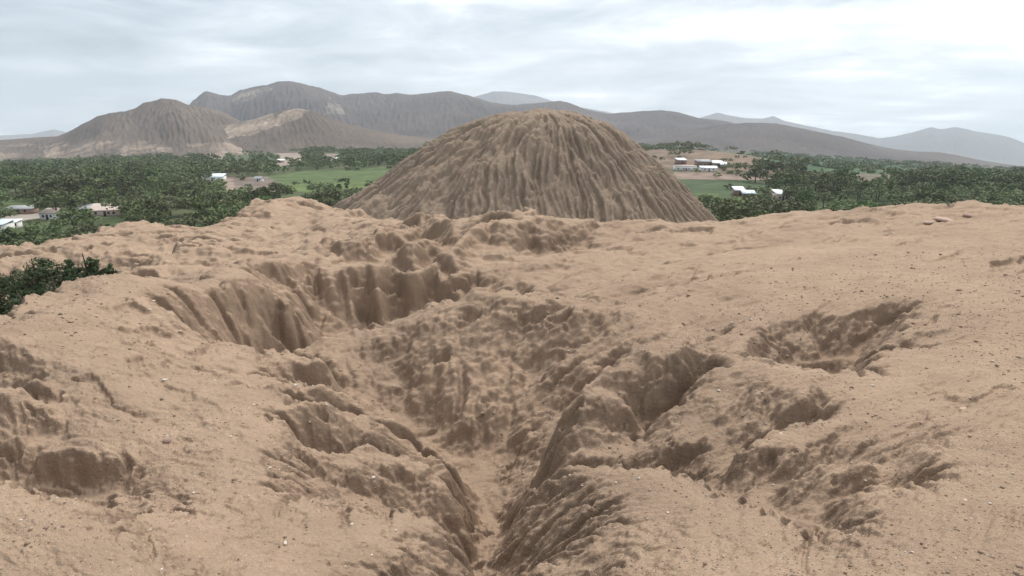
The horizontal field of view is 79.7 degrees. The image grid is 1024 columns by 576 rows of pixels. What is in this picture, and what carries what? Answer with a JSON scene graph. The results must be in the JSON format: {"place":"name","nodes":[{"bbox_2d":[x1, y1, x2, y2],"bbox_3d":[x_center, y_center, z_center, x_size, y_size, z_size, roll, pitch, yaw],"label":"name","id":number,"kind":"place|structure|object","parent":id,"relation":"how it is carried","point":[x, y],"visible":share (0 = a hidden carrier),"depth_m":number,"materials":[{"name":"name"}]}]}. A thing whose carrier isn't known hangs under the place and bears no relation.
{"place":"outdoors","nodes":[
{"label":"outdoors","id":0,"kind":"place"},
{"bbox_2d":[0,129,66,139],"bbox_3d":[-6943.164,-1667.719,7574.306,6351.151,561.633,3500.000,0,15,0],"label":"mountain","id":1,"kind":"structure","parent":0,"point":[51,133],"depth_m":7517.45,"materials":[{"name":"grey stone"}]},
{"bbox_2d":[0,98,248,160],"bbox_3d":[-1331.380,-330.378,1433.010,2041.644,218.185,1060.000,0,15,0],"label":"hill","id":2,"kind":"structure","parent":0,"point":[175,127],"depth_m":1214.96,"materials":[{"name":"grey stone"}]},
{"bbox_2d":[223,109,432,153],"bbox_3d":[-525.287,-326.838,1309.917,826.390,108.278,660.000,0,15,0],"label":"hill","id":3,"kind":"structure","parent":0,"point":[281,132],"depth_m":1173.97,"materials":[{"name":"grey stone"}]},
{"bbox_2d":[190,81,734,139],"bbox_3d":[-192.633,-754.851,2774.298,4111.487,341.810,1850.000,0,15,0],"label":"mountain","id":4,"kind":"structure","parent":0,"point":[433,115],"depth_m":2466.13,"materials":[{"name":"grey stone"}]},
{"bbox_2d":[0,145,1021,245],"bbox_3d":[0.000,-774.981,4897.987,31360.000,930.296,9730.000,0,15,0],"label":"farm fields","id":5,"kind":"structure","parent":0,"point":[697,183],"depth_m":425.14,"materials":[{"name":"green plant"}]},
{"bbox_2d":[0,219,14,231],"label":"cottage","id":6,"kind":"structure","parent":5,"relation":"on","point":[4,223],"depth_m":216.44,"materials":[{"name":"white paint"}]},
{"bbox_2d":[0,165,25,177],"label":"broadleaf tree","id":7,"kind":"object","parent":5,"relation":"on","point":[9,169],"visible":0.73,"depth_m":397.08,"materials":[{"name":"green plant"}]},
{"bbox_2d":[0,177,26,193],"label":"broadleaf tree","id":8,"kind":"object","parent":5,"relation":"on","point":[10,185],"visible":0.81,"depth_m":328.01,"materials":[{"name":"green plant"}]},
{"bbox_2d":[4,205,38,213],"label":"shed","id":9,"kind":"structure","parent":5,"relation":"on","point":[22,209],"depth_m":258.11,"materials":[{"name":"white metal"}]},
{"bbox_2d":[9,188,49,204],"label":"spreading tree","id":10,"kind":"object","parent":5,"relation":"on","point":[22,195],"visible":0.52,"depth_m":275.63,"materials":[{"name":"green plant"}]},
{"bbox_2d":[1,220,66,244],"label":"broadleaf tree","id":11,"kind":"object","parent":5,"relation":"on","point":[11,232],"visible":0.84,"depth_m":168.72,"materials":[{"name":"green plant"}]},
{"bbox_2d":[23,180,49,192],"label":"broadleaf tree","id":12,"kind":"object","parent":5,"relation":"on","point":[35,183],"visible":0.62,"depth_m":302.94,"materials":[{"name":"green plant"}]},
{"bbox_2d":[38,208,60,219],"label":"farmhouse","id":13,"kind":"object","parent":5,"relation":"on","point":[47,214],"visible":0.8,"depth_m":242.37,"materials":[{"name":"white paint"}]},
{"bbox_2d":[30,185,71,206],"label":"broadleaf tree","id":14,"kind":"object","parent":5,"relation":"on","point":[41,191],"visible":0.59,"depth_m":277.43,"materials":[{"name":"green plant"}]},
{"bbox_2d":[35,170,68,179],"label":"broadleaf tree","id":15,"kind":"object","parent":5,"relation":"on","point":[58,173],"visible":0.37,"depth_m":364.59,"materials":[{"name":"green plant"}]},
{"bbox_2d":[24,190,82,218],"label":"broadleaf tree","id":16,"kind":"object","parent":5,"relation":"on","point":[70,199],"visible":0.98,"depth_m":243.49,"materials":[{"name":"green plant"}]},
{"bbox_2d":[44,173,103,187],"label":"spreading tree","id":17,"kind":"object","parent":5,"relation":"on","point":[48,182],"visible":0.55,"depth_m":307.30,"materials":[{"name":"green plant"}]},
{"bbox_2d":[50,176,98,193],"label":"broadleaf tree","id":18,"kind":"object","parent":5,"relation":"on","point":[69,184],"visible":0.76,"depth_m":301.08,"materials":[{"name":"green plant"}]},
{"bbox_2d":[48,205,101,227],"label":"broadleaf tree","id":19,"kind":"object","parent":5,"relation":"on","point":[73,221],"visible":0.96,"depth_m":204.98,"materials":[{"name":"green plant"}]},
{"bbox_2d":[53,191,98,204],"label":"spreading tree","id":20,"kind":"object","parent":5,"relation":"on","point":[84,199],"visible":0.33,"depth_m":260.46,"materials":[{"name":"green plant"}]},
{"bbox_2d":[63,221,103,236],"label":"spreading tree","id":21,"kind":"object","parent":5,"relation":"on","point":[90,227],"visible":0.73,"depth_m":188.40,"materials":[{"name":"green plant"}]},
{"bbox_2d":[80,164,115,177],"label":"broadleaf tree","id":22,"kind":"object","parent":5,"relation":"on","point":[92,172],"visible":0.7,"depth_m":366.68,"materials":[{"name":"green plant"}]},
{"bbox_2d":[80,185,118,203],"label":"broadleaf tree","id":23,"kind":"object","parent":5,"relation":"on","point":[108,191],"visible":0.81,"depth_m":267.74,"materials":[{"name":"green plant"}]},
{"bbox_2d":[90,203,124,216],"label":"building","id":24,"kind":"structure","parent":5,"relation":"on","point":[99,210],"depth_m":251.55,"materials":[{"name":"beige paint"}]},
{"bbox_2d":[100,175,140,188],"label":"broadleaf tree","id":25,"kind":"object","parent":5,"relation":"on","point":[124,179],"visible":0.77,"depth_m":323.94,"materials":[{"name":"green plant"}]},
{"bbox_2d":[113,185,135,196],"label":"broadleaf tree","id":26,"kind":"object","parent":5,"relation":"on","point":[124,191],"visible":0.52,"depth_m":286.82,"materials":[{"name":"green plant"}]},
{"bbox_2d":[100,193,159,210],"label":"spreading tree","id":27,"kind":"object","parent":5,"relation":"on","point":[122,200],"visible":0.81,"depth_m":241.50,"materials":[{"name":"green plant"}]},
{"bbox_2d":[117,201,150,219],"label":"broadleaf tree","id":28,"kind":"object","parent":5,"relation":"on","point":[125,207],"visible":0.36,"depth_m":224.13,"materials":[{"name":"green plant"}]},
{"bbox_2d":[122,207,155,220],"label":"broadleaf tree","id":29,"kind":"object","parent":5,"relation":"on","point":[136,209],"visible":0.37,"depth_m":211.52,"materials":[{"name":"green plant"}]},
{"bbox_2d":[121,160,158,167],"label":"spreading tree","id":30,"kind":"object","parent":5,"relation":"on","point":[138,163],"visible":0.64,"depth_m":481.62,"materials":[{"name":"green plant"}]},
{"bbox_2d":[124,210,171,222],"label":"broadleaf tree","id":31,"kind":"object","parent":5,"relation":"on","point":[167,214],"visible":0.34,"depth_m":204.75,"materials":[{"name":"green plant"}]},
{"bbox_2d":[133,198,169,215],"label":"broadleaf tree","id":32,"kind":"object","parent":5,"relation":"on","point":[150,206],"visible":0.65,"depth_m":222.11,"materials":[{"name":"green plant"}]},
{"bbox_2d":[141,176,161,189],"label":"broadleaf tree","id":33,"kind":"object","parent":5,"relation":"on","point":[151,180],"visible":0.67,"depth_m":336.71,"materials":[{"name":"green plant"}]},
{"bbox_2d":[137,214,170,225],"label":"broadleaf tree","id":34,"kind":"object","parent":5,"relation":"on","point":[154,218],"visible":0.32,"depth_m":191.29,"materials":[{"name":"green plant"}]},
{"bbox_2d":[144,182,168,195],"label":"broadleaf tree","id":35,"kind":"object","parent":5,"relation":"on","point":[152,189],"visible":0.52,"depth_m":305.97,"materials":[{"name":"green plant"}]},
{"bbox_2d":[144,166,170,184],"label":"broadleaf tree","id":36,"kind":"object","parent":5,"relation":"on","point":[155,171],"visible":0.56,"depth_m":371.22,"materials":[{"name":"green plant"}]},
{"bbox_2d":[138,197,187,218],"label":"spreading tree","id":37,"kind":"object","parent":5,"relation":"on","point":[175,206],"visible":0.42,"depth_m":242.22,"materials":[{"name":"green plant"}]},
{"bbox_2d":[145,172,180,180],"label":"spreading tree","id":38,"kind":"object","parent":5,"relation":"on","point":[171,177],"visible":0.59,"depth_m":358.64,"materials":[{"name":"green plant"}]},
{"bbox_2d":[144,194,192,215],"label":"spreading tree","id":39,"kind":"object","parent":5,"relation":"on","point":[189,199],"visible":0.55,"depth_m":250.25,"materials":[{"name":"green plant"}]},
{"bbox_2d":[162,185,187,195],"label":"broadleaf tree","id":40,"kind":"object","parent":5,"relation":"on","point":[172,192],"visible":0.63,"depth_m":300.04,"materials":[{"name":"green plant"}]},
{"bbox_2d":[165,215,213,226],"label":"spreading tree","id":41,"kind":"object","parent":5,"relation":"on","point":[190,221],"visible":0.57,"depth_m":195.69,"materials":[{"name":"green plant"}]},
{"bbox_2d":[175,187,210,201],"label":"broadleaf tree","id":42,"kind":"object","parent":5,"relation":"on","point":[189,193],"visible":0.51,"depth_m":278.29,"materials":[{"name":"green plant"}]},
{"bbox_2d":[183,180,211,189],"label":"spreading tree","id":43,"kind":"object","parent":5,"relation":"on","point":[189,185],"visible":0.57,"depth_m":306.97,"materials":[{"name":"green plant"}]},
{"bbox_2d":[188,166,213,177],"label":"broadleaf tree","id":44,"kind":"object","parent":5,"relation":"on","point":[199,173],"visible":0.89,"depth_m":399.81,"materials":[{"name":"green plant"}]},
{"bbox_2d":[183,195,224,217],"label":"broadleaf tree","id":45,"kind":"object","parent":5,"relation":"on","point":[198,206],"visible":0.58,"depth_m":219.30,"materials":[{"name":"green plant"}]},
{"bbox_2d":[202,173,226,180],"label":"farmhouse","id":46,"kind":"object","parent":5,"relation":"on","point":[216,176],"visible":0.73,"depth_m":436.49,"materials":[{"name":"white paint"}]},
{"bbox_2d":[200,202,243,226],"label":"broadleaf tree","id":47,"kind":"object","parent":5,"relation":"on","point":[224,210],"visible":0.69,"depth_m":200.99,"materials":[{"name":"green plant"}]},
{"bbox_2d":[215,189,250,200],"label":"spreading tree","id":48,"kind":"object","parent":5,"relation":"on","point":[229,193],"visible":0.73,"depth_m":270.48,"materials":[{"name":"green plant"}]},
{"bbox_2d":[241,186,278,199],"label":"broadleaf tree","id":49,"kind":"object","parent":5,"relation":"on","point":[260,191],"visible":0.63,"depth_m":268.60,"materials":[{"name":"green plant"}]},
{"bbox_2d":[264,182,297,197],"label":"broadleaf tree","id":50,"kind":"object","parent":5,"relation":"on","point":[278,186],"visible":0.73,"depth_m":290.91,"materials":[{"name":"green plant"}]},
{"bbox_2d":[306,181,333,190],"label":"spreading tree","id":51,"kind":"object","parent":5,"relation":"on","point":[316,186],"visible":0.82,"depth_m":323.90,"materials":[{"name":"green plant"}]},
{"bbox_2d":[309,189,339,198],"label":"spreading tree","id":52,"kind":"object","parent":5,"relation":"on","point":[329,193],"visible":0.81,"depth_m":275.20,"materials":[{"name":"green plant"}]},
{"bbox_2d":[314,194,341,206],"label":"spreading tree","id":53,"kind":"object","parent":5,"relation":"on","point":[333,201],"visible":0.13,"depth_m":213.73,"materials":[{"name":"green plant"}]},
{"bbox_2d":[332,184,360,197],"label":"spreading tree","id":54,"kind":"object","parent":5,"relation":"on","point":[344,193],"visible":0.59,"depth_m":278.07,"materials":[{"name":"green plant"}]},
{"bbox_2d":[0,140,1023,218],"bbox_3d":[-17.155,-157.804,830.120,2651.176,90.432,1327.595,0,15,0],"label":"woods","id":55,"kind":"object","parent":5,"relation":"on","point":[171,164],"visible":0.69,"depth_m":569.29,"materials":[{"name":"green plant"}]},
{"bbox_2d":[673,165,696,170],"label":"house","id":56,"kind":"structure","parent":5,"relation":"on","point":[684,167],"depth_m":461.89,"materials":[{"name":"white paint"}]},
{"bbox_2d":[694,159,711,166],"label":"house","id":57,"kind":"structure","parent":5,"relation":"on","point":[702,162],"depth_m":483.75,"materials":[{"name":"grey metal"}]},
{"bbox_2d":[699,166,717,171],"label":"house","id":58,"kind":"structure","parent":5,"relation":"on","point":[708,168],"depth_m":454.03,"materials":[{"name":"white paint"}]},
{"bbox_2d":[698,195,718,209],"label":"broadleaf tree","id":59,"kind":"object","parent":5,"relation":"on","point":[706,205],"visible":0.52,"depth_m":254.14,"materials":[{"name":"green plant"}]},
{"bbox_2d":[707,198,730,214],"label":"spreading tree","id":60,"kind":"object","parent":5,"relation":"on","point":[714,206],"visible":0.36,"depth_m":232.41,"materials":[{"name":"green plant"}]},
{"bbox_2d":[731,186,745,195],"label":"farmhouse","id":61,"kind":"object","parent":5,"relation":"on","point":[736,190],"visible":0.66,"depth_m":323.33,"materials":[{"name":"white metal"}]},
{"bbox_2d":[714,197,768,221],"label":"broadleaf tree","id":62,"kind":"object","parent":5,"relation":"on","point":[733,208],"visible":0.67,"depth_m":192.09,"materials":[{"name":"green plant"}]},
{"bbox_2d":[746,165,768,182],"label":"broadleaf tree","id":63,"kind":"object","parent":5,"relation":"on","point":[754,170],"visible":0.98,"depth_m":385.43,"materials":[{"name":"green plant"}]},
{"bbox_2d":[744,194,783,206],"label":"spreading tree","id":64,"kind":"object","parent":5,"relation":"on","point":[762,199],"visible":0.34,"depth_m":249.12,"materials":[{"name":"green plant"}]},
{"bbox_2d":[753,159,776,170],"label":"broadleaf tree","id":65,"kind":"object","parent":5,"relation":"on","point":[766,167],"visible":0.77,"depth_m":431.25,"materials":[{"name":"green plant"}]},
{"bbox_2d":[743,198,801,213],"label":"spreading tree","id":66,"kind":"object","parent":5,"relation":"on","point":[777,208],"visible":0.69,"depth_m":217.44,"materials":[{"name":"green plant"}]},
{"bbox_2d":[764,177,786,188],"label":"broadleaf tree","id":67,"kind":"object","parent":5,"relation":"on","point":[780,184],"visible":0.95,"depth_m":326.42,"materials":[{"name":"green plant"}]},
{"bbox_2d":[771,189,789,199],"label":"farmhouse","id":68,"kind":"object","parent":5,"relation":"on","point":[777,193],"visible":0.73,"depth_m":302.85,"materials":[{"name":"white paint"}]},
{"bbox_2d":[768,161,801,170],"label":"spreading tree","id":69,"kind":"object","parent":5,"relation":"on","point":[779,164],"visible":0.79,"depth_m":425.15,"materials":[{"name":"green plant"}]},
{"bbox_2d":[770,168,807,186],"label":"broadleaf tree","id":70,"kind":"object","parent":5,"relation":"on","point":[786,177],"visible":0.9,"depth_m":327.03,"materials":[{"name":"green plant"}]},
{"bbox_2d":[785,162,806,172],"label":"broadleaf tree","id":71,"kind":"object","parent":5,"relation":"on","point":[803,167],"visible":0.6,"depth_m":404.04,"materials":[{"name":"green plant"}]},
{"bbox_2d":[782,184,813,200],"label":"spreading tree","id":72,"kind":"object","parent":5,"relation":"on","point":[786,191],"visible":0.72,"depth_m":283.25,"materials":[{"name":"green plant"}]},
{"bbox_2d":[794,187,813,201],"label":"broadleaf tree","id":73,"kind":"object","parent":5,"relation":"on","point":[809,195],"visible":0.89,"depth_m":276.16,"materials":[{"name":"green plant"}]},
{"bbox_2d":[789,198,820,210],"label":"broadleaf tree","id":74,"kind":"object","parent":5,"relation":"on","point":[811,207],"visible":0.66,"depth_m":243.78,"materials":[{"name":"green plant"}]},
{"bbox_2d":[797,171,839,190],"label":"spreading tree","id":75,"kind":"object","parent":5,"relation":"on","point":[811,176],"visible":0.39,"depth_m":339.83,"materials":[{"name":"green plant"}]},
{"bbox_2d":[811,191,835,207],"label":"spreading tree","id":76,"kind":"object","parent":5,"relation":"on","point":[829,196],"visible":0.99,"depth_m":268.16,"materials":[{"name":"green plant"}]},
{"bbox_2d":[817,182,843,195],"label":"broadleaf tree","id":77,"kind":"object","parent":5,"relation":"on","point":[831,187],"visible":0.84,"depth_m":299.07,"materials":[{"name":"green plant"}]},
{"bbox_2d":[817,175,844,188],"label":"broadleaf tree","id":78,"kind":"object","parent":5,"relation":"on","point":[836,182],"visible":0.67,"depth_m":319.02,"materials":[{"name":"green plant"}]},
{"bbox_2d":[814,204,859,210],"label":"spreading tree","id":79,"kind":"object","parent":5,"relation":"on","point":[837,208],"visible":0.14,"depth_m":212.59,"materials":[{"name":"green plant"}]},
{"bbox_2d":[831,167,853,177],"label":"broadleaf tree","id":80,"kind":"object","parent":5,"relation":"on","point":[846,172],"visible":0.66,"depth_m":371.82,"materials":[{"name":"green plant"}]},
{"bbox_2d":[843,186,877,201],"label":"spreading tree","id":81,"kind":"object","parent":5,"relation":"on","point":[851,190],"visible":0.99,"depth_m":295.24,"materials":[{"name":"green plant"}]},
{"bbox_2d":[862,177,897,199],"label":"broadleaf tree","id":82,"kind":"object","parent":5,"relation":"on","point":[892,183],"visible":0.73,"depth_m":303.13,"materials":[{"name":"green plant"}]},
{"bbox_2d":[882,188,916,197],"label":"spreading tree","id":83,"kind":"object","parent":5,"relation":"on","point":[891,192],"visible":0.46,"depth_m":286.71,"materials":[{"name":"green plant"}]},
{"bbox_2d":[891,191,920,200],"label":"spreading tree","id":84,"kind":"object","parent":5,"relation":"on","point":[902,196],"visible":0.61,"depth_m":272.96,"materials":[{"name":"green plant"}]},
{"bbox_2d":[896,175,917,190],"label":"broadleaf tree","id":85,"kind":"object","parent":5,"relation":"on","point":[904,183],"visible":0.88,"depth_m":340.11,"materials":[{"name":"green plant"}]},
{"bbox_2d":[917,172,940,184],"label":"spreading tree","id":86,"kind":"object","parent":5,"relation":"on","point":[924,177],"visible":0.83,"depth_m":353.91,"materials":[{"name":"green plant"}]},
{"bbox_2d":[912,187,952,202],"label":"broadleaf tree","id":87,"kind":"object","parent":5,"relation":"on","point":[924,193],"visible":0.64,"depth_m":248.01,"materials":[{"name":"green plant"}]},
{"bbox_2d":[929,178,954,190],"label":"broadleaf tree","id":88,"kind":"object","parent":5,"relation":"on","point":[942,185],"visible":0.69,"depth_m":327.54,"materials":[{"name":"green plant"}]},
{"bbox_2d":[934,169,984,194],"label":"broadleaf tree","id":89,"kind":"object","parent":5,"relation":"on","point":[947,176],"visible":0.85,"depth_m":325.66,"materials":[{"name":"green plant"}]},
{"bbox_2d":[951,185,985,196],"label":"spreading tree","id":90,"kind":"object","parent":5,"relation":"on","point":[974,190],"visible":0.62,"depth_m":289.86,"materials":[{"name":"green plant"}]},
{"bbox_2d":[956,189,991,200],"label":"spreading tree","id":91,"kind":"object","parent":5,"relation":"on","point":[969,195],"visible":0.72,"depth_m":273.37,"materials":[{"name":"green plant"}]},
{"bbox_2d":[968,197,1023,204],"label":"spreading tree","id":92,"kind":"object","parent":5,"relation":"on","point":[1009,201],"visible":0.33,"depth_m":247.92,"materials":[{"name":"green plant"}]},
{"bbox_2d":[987,182,1015,191],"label":"broadleaf tree","id":93,"kind":"object","parent":5,"relation":"on","point":[1010,186],"visible":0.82,"depth_m":319.68,"materials":[{"name":"green plant"}]},
{"bbox_2d":[994,173,1023,187],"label":"broadleaf tree","id":94,"kind":"object","parent":5,"relation":"on","point":[1012,180],"visible":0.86,"depth_m":345.40,"materials":[{"name":"green plant"}]},
{"bbox_2d":[0,196,1023,575],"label":"ground","id":95,"kind":"structure","parent":0,"point":[352,288],"depth_m":6.60,"materials":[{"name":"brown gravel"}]},
{"bbox_2d":[1,291,21,314],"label":"leafy tree","id":96,"kind":"object","parent":95,"relation":"on","point":[13,302],"visible":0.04,"depth_m":24.72,"materials":[{"name":"green plant"}]},
{"bbox_2d":[0,273,36,314],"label":"leafy tree","id":97,"kind":"object","parent":95,"relation":"on","point":[4,292],"visible":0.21,"depth_m":27.46,"materials":[{"name":"green plant"}]},
{"bbox_2d":[6,257,69,309],"bbox_3d":[-20.544,0.253,26.893,2.901,3.512,2.907,0,15,0],"label":"bush","id":98,"kind":"object","parent":95,"relation":"on","point":[39,276],"visible":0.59,"depth_m":26.36,"materials":[{"name":"green plant"}]},
{"bbox_2d":[59,259,84,280],"bbox_3d":[-19.093,0.197,26.904,1.176,3.065,0.925,3,15,11],"label":"tree","id":99,"kind":"object","parent":95,"relation":"on","point":[68,269],"visible":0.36,"depth_m":26.47,"materials":[{"name":"green plant"}]},
{"bbox_2d":[79,253,102,277],"bbox_3d":[-17.908,-0.142,26.352,1.043,2.885,0.952,0,15,0],"label":"tree","id":100,"kind":"object","parent":95,"relation":"on","point":[92,269],"visible":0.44,"depth_m":25.93,"materials":[{"name":"green plant"}]},
{"bbox_2d":[101,263,118,274],"bbox_3d":[-16.838,0.018,25.815,0.630,2.174,0.755,0,15,0],"label":"leafy tree","id":101,"kind":"object","parent":95,"relation":"on","point":[108,270],"visible":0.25,"depth_m":25.53,"materials":[{"name":"green plant"}]},
{"bbox_2d":[0,0,1023,142],"label":"sky","id":102,"kind":"structure","parent":0,"point":[873,68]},
{"bbox_2d":[332,108,718,222],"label":"mound","id":103,"kind":"object","parent":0,"point":[554,163],"visible":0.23,"depth_m":123.64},
{"bbox_2d":[475,91,611,113],"bbox_3d":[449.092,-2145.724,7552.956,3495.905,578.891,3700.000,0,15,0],"label":"mountain","id":104,"kind":"structure","parent":0,"point":[504,97],"depth_m":7517.25,"materials":[{"name":"grey stone"}]},
{"bbox_2d":[633,123,1020,167],"bbox_3d":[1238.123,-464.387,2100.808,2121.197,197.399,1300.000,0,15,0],"label":"hill","id":105,"kind":"structure","parent":0,"point":[758,137],"depth_m":1859.87,"materials":[{"name":"grey stone"}]},
{"bbox_2d":[701,113,1023,165],"bbox_3d":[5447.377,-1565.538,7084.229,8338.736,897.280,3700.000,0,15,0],"label":"mountain","id":106,"kind":"structure","parent":0,"point":[989,147],"depth_m":6671.86,"materials":[{"name":"grey stone"}]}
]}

